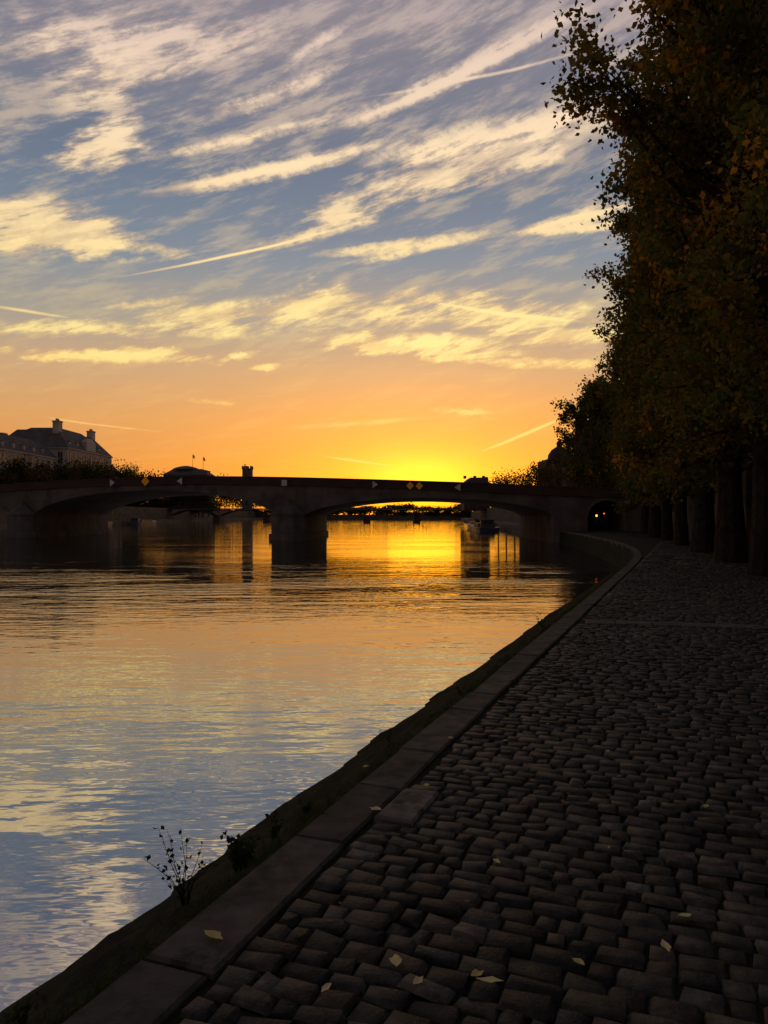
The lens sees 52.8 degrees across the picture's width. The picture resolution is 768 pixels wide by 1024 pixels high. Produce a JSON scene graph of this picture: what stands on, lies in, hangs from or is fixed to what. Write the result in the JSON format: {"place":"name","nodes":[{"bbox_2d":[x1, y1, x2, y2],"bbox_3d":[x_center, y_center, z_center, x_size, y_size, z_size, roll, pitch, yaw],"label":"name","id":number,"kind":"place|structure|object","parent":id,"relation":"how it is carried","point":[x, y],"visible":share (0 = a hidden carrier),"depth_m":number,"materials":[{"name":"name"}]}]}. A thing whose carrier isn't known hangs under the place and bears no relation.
{"place":"outdoors","nodes":[
{"label":"outdoors","id":0,"kind":"place"},
{"bbox_2d":[0,418,112,482],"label":"palace building","id":1,"kind":"structure","parent":0,"point":[56,442],"depth_m":267.41,"materials":[{"name":"stone"}]},
{"bbox_2d":[0,506,265,529],"bbox_3d":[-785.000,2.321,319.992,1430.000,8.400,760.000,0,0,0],"label":"river bank","id":2,"kind":"structure","parent":0,"point":[122,515],"depth_m":323.88,"materials":[{"name":"plant"}]},
{"bbox_2d":[0,453,145,506],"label":"bank trees","id":3,"kind":"object","parent":2,"relation":"on","point":[18,472],"visible":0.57,"depth_m":238.82,"materials":[{"name":"green plant"}]},
{"bbox_2d":[125,467,241,516],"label":"distant trees","id":4,"kind":"object","parent":2,"relation":"on","point":[185,502],"visible":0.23,"depth_m":395.58,"materials":[{"name":"green plant"}]},
{"bbox_2d":[242,464,252,512],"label":"stone tower","id":5,"kind":"structure","parent":2,"relation":"on","point":[247,471],"depth_m":596.65,"materials":[{"name":"stone"}]},
{"bbox_2d":[163,466,214,503],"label":"domed pavilion","id":6,"kind":"structure","parent":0,"point":[183,471],"depth_m":452.41,"materials":[{"name":"stone"}]},
{"bbox_2d":[0,519,618,1011],"bbox_3d":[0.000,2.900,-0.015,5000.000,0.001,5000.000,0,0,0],"label":"river water","id":7,"kind":"structure","parent":0,"point":[208,685],"depth_m":14.32,"materials":[{"name":"blue liquid"}]},
{"bbox_2d":[127,518,156,524],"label":"moored barge","id":8,"kind":"object","parent":7,"relation":"on","point":[135,521],"visible":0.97,"depth_m":251.92},
{"bbox_2d":[168,506,463,521],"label":"iron footbridge","id":9,"kind":"object","parent":7,"relation":"in","point":[266,518],"visible":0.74,"depth_m":345.90,"materials":[{"name":"black metal"}]},
{"bbox_2d":[0,476,649,542],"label":"stone arch bridge","id":10,"kind":"structure","parent":7,"relation":"in","point":[300,508],"depth_m":93.33,"materials":[{"name":"grey stone"}]},
{"bbox_2d":[141,476,149,485],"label":"navigation sign","id":11,"kind":"object","parent":10,"relation":"attached to","point":[145,481],"visible":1,"depth_m":97.97,"materials":[{"name":"yellow metal"}]},
{"bbox_2d":[281,480,286,485],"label":"navigation sign","id":12,"kind":"object","parent":10,"relation":"attached to","point":[283,482],"visible":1,"depth_m":92.35,"materials":[{"name":"white metal"}]},
{"bbox_2d":[406,482,413,489],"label":"navigation sign","id":13,"kind":"object","parent":10,"relation":"attached to","point":[409,485],"visible":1,"depth_m":87.78,"materials":[{"name":"yellow metal"}]},
{"bbox_2d":[416,482,422,489],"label":"navigation sign","id":14,"kind":"object","parent":10,"relation":"attached to","point":[419,485],"visible":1,"depth_m":87.44,"materials":[{"name":"yellow metal"}]},
{"bbox_2d":[454,483,460,490],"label":"navigation sign","id":15,"kind":"object","parent":10,"relation":"attached to","point":[458,487],"visible":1,"depth_m":86.11,"materials":[{"name":"white metal"}]},
{"bbox_2d":[595,514,597,530],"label":"traffic light","id":16,"kind":"object","parent":10,"relation":"on","point":[596,517],"visible":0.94,"depth_m":83.39,"materials":[{"name":"metal"}]},
{"bbox_2d":[467,519,479,528],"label":"moored barge","id":17,"kind":"object","parent":7,"relation":"on","point":[473,522],"visible":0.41,"depth_m":172.30},
{"bbox_2d":[470,515,499,531],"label":"moored barge","id":18,"kind":"object","parent":7,"relation":"on","point":[485,525],"visible":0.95,"depth_m":140.06},
{"bbox_2d":[0,532,633,1023],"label":"embankment slope","id":19,"kind":"structure","parent":0,"point":[98,958],"depth_m":4.69,"materials":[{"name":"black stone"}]},
{"bbox_2d":[4,991,46,1023],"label":"weed plant","id":20,"kind":"object","parent":19,"relation":"on","point":[27,1006],"visible":0.99,"depth_m":2.68,"materials":[{"name":"green plant"}]},
{"bbox_2d":[143,826,220,906],"bbox_3d":[-0.895,1.610,3.457,0.342,0.377,0.290,0,0,0],"label":"weed plant","id":21,"kind":"object","parent":19,"relation":"on","point":[182,899],"visible":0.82,"depth_m":3.44,"materials":[{"name":"green plant"}]},
{"bbox_2d":[220,830,262,876],"bbox_3d":[-0.712,1.694,3.814,0.227,0.231,0.184,0,0,0],"label":"weed plant","id":22,"kind":"object","parent":19,"relation":"on","point":[238,853],"visible":0.88,"depth_m":3.80,"materials":[{"name":"green plant"}]},
{"bbox_2d":[265,810,283,840],"bbox_3d":[-0.596,1.736,4.248,0.099,0.156,0.133,0,0,-40],"label":"weed plant","id":23,"kind":"object","parent":19,"relation":"on","point":[275,828],"visible":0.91,"depth_m":4.24,"materials":[{"name":"green plant"}]},
{"bbox_2d":[298,798,312,815],"bbox_3d":[-0.465,1.766,4.586,0.082,0.134,0.094,0,0,-18],"label":"weed plant","id":24,"kind":"object","parent":19,"relation":"on","point":[305,810],"visible":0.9,"depth_m":4.58,"materials":[{"name":"green plant"}]},
{"bbox_2d":[377,725,391,742],"bbox_3d":[0.006,1.711,5.824,0.117,0.201,0.139,0,0,0],"label":"weed plant","id":25,"kind":"object","parent":19,"relation":"on","point":[390,733],"visible":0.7,"depth_m":5.85,"materials":[{"name":"green plant"}]},
{"bbox_2d":[535,612,553,631],"bbox_3d":[2.271,1.635,10.991,0.281,0.401,0.264,0,0,28],"label":"weed plant","id":26,"kind":"object","parent":19,"relation":"on","point":[540,623],"visible":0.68,"depth_m":11.02,"materials":[{"name":"green plant"}]},
{"bbox_2d":[0,0,688,514],"label":"sky","id":27,"kind":"structure","parent":0,"point":[278,238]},
{"bbox_2d":[256,515,469,518],"bbox_3d":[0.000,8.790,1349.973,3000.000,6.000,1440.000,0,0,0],"label":"ground","id":28,"kind":"structure","parent":0,"point":[388,517],"depth_m":629.99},
{"bbox_2d":[215,496,492,516],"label":"horizon trees","id":29,"kind":"object","parent":28,"relation":"on","point":[416,512],"visible":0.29,"depth_m":630.33,"materials":[{"name":"green plant"}]},
{"bbox_2d":[164,531,767,1023],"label":"quay path","id":30,"kind":"structure","parent":0,"point":[638,541],"depth_m":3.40,"materials":[{"name":"grey stone"}]},
{"bbox_2d":[63,531,641,1023],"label":"kerb","id":31,"kind":"structure","parent":30,"relation":"on","point":[165,981],"depth_m":3.49,"materials":[{"name":"stone"}]},
{"bbox_2d":[204,546,767,991],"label":"fallen leaves","id":32,"kind":"object","parent":30,"relation":"on","point":[396,960],"visible":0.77,"depth_m":2.89,"materials":[{"name":"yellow plant"}]},
{"bbox_2d":[603,339,649,532],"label":"poplar tree","id":33,"kind":"object","parent":30,"relation":"on","point":[644,519],"visible":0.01,"depth_m":73.38,"materials":[{"name":"green plant"}]},
{"bbox_2d":[594,298,660,519],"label":"poplar tree","id":34,"kind":"object","parent":30,"relation":"on","point":[629,506],"visible":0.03,"depth_m":66.21,"materials":[{"name":"green plant"}]},
{"bbox_2d":[582,211,694,540],"bbox_3d":[18.303,-10.334,50.393,9.515,24.494,10.001,0,0,4],"label":"poplar tree","id":35,"kind":"object","parent":30,"relation":"on","point":[666,509],"visible":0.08,"depth_m":50.37,"materials":[{"name":"green plant"}]},
{"bbox_2d":[584,239,692,537],"bbox_3d":[20.329,-10.205,58.864,9.840,24.323,8.350,0,0,-15],"label":"poplar tree","id":36,"kind":"object","parent":30,"relation":"on","point":[654,525],"visible":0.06,"depth_m":58.62,"materials":[{"name":"green plant"}]},
{"bbox_2d":[540,0,767,576],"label":"poplar tree","id":37,"kind":"object","parent":30,"relation":"on","point":[680,160],"visible":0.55,"depth_m":20.85,"materials":[{"name":"green plant"}]},
{"bbox_2d":[588,137,748,545],"bbox_3d":[16.034,-10.376,42.139,10.001,24.494,9.515,0,0,0],"label":"poplar tree","id":38,"kind":"object","parent":30,"relation":"on","point":[630,449],"visible":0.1,"depth_m":42.40,"materials":[{"name":"green plant"}]},
{"bbox_2d":[581,0,767,562],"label":"poplar tree","id":39,"kind":"object","parent":30,"relation":"on","point":[730,543],"visible":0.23,"depth_m":26.56,"materials":[{"name":"green plant"}]},
{"bbox_2d":[585,619,767,630],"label":"stone drain strip","id":40,"kind":"object","parent":30,"relation":"on","point":[675,624],"visible":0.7,"depth_m":11.31,"materials":[{"name":"stone"}]},
{"bbox_2d":[608,29,752,552],"bbox_3d":[14.361,-10.206,34.244,8.265,24.075,9.740,0,0,-2],"label":"poplar tree","id":41,"kind":"object","parent":30,"relation":"on","point":[703,534],"visible":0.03,"depth_m":33.92,"materials":[{"name":"green plant"}]},
{"bbox_2d":[610,0,767,437],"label":"poplar tree","id":42,"kind":"object","parent":30,"relation":"on","point":[727,298],"visible":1,"depth_m":15.42,"materials":[{"name":"green plant"}]},
{"bbox_2d":[660,445,752,554],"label":"stone retaining wall","id":43,"kind":"structure","parent":30,"relation":"on","point":[747,483],"depth_m":31.67,"materials":[{"name":"grey stone"}]},
{"bbox_2d":[460,507,518,533],"bbox_3d":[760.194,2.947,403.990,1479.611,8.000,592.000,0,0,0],"label":"river bank","id":44,"kind":"structure","parent":0,"point":[507,520],"depth_m":240.59,"materials":[{"name":"stone"}]},
{"bbox_2d":[460,476,489,510],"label":"apartment building","id":45,"kind":"structure","parent":44,"relation":"on","point":[469,507],"depth_m":320.65,"materials":[{"name":"grey stone"}]},
{"bbox_2d":[483,457,572,508],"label":"bank trees","id":46,"kind":"object","parent":44,"relation":"on","point":[542,475],"visible":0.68,"depth_m":184.55,"materials":[{"name":"green plant"}]},
{"bbox_2d":[557,427,587,486],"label":"poplar tree","id":47,"kind":"object","parent":44,"relation":"on","point":[566,456],"visible":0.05,"depth_m":125.83,"materials":[{"name":"green plant"}]},
{"bbox_2d":[550,376,625,486],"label":"poplar tree","id":48,"kind":"object","parent":44,"relation":"on","point":[590,403],"visible":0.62,"depth_m":111.99,"materials":[{"name":"green plant"}]},
{"bbox_2d":[569,422,619,487],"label":"poplar tree","id":49,"kind":"object","parent":44,"relation":"on","point":[595,449],"visible":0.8,"depth_m":108.39,"materials":[{"name":"green plant"}]},
{"bbox_2d":[566,373,631,487],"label":"poplar tree","id":50,"kind":"object","parent":44,"relation":"on","point":[602,378],"visible":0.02,"depth_m":115.87,"materials":[{"name":"green plant"}]},
{"bbox_2d":[538,438,574,486],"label":"domed building","id":51,"kind":"structure","parent":0,"point":[555,453],"depth_m":244.09,"materials":[{"name":"grey stone"}]}
]}

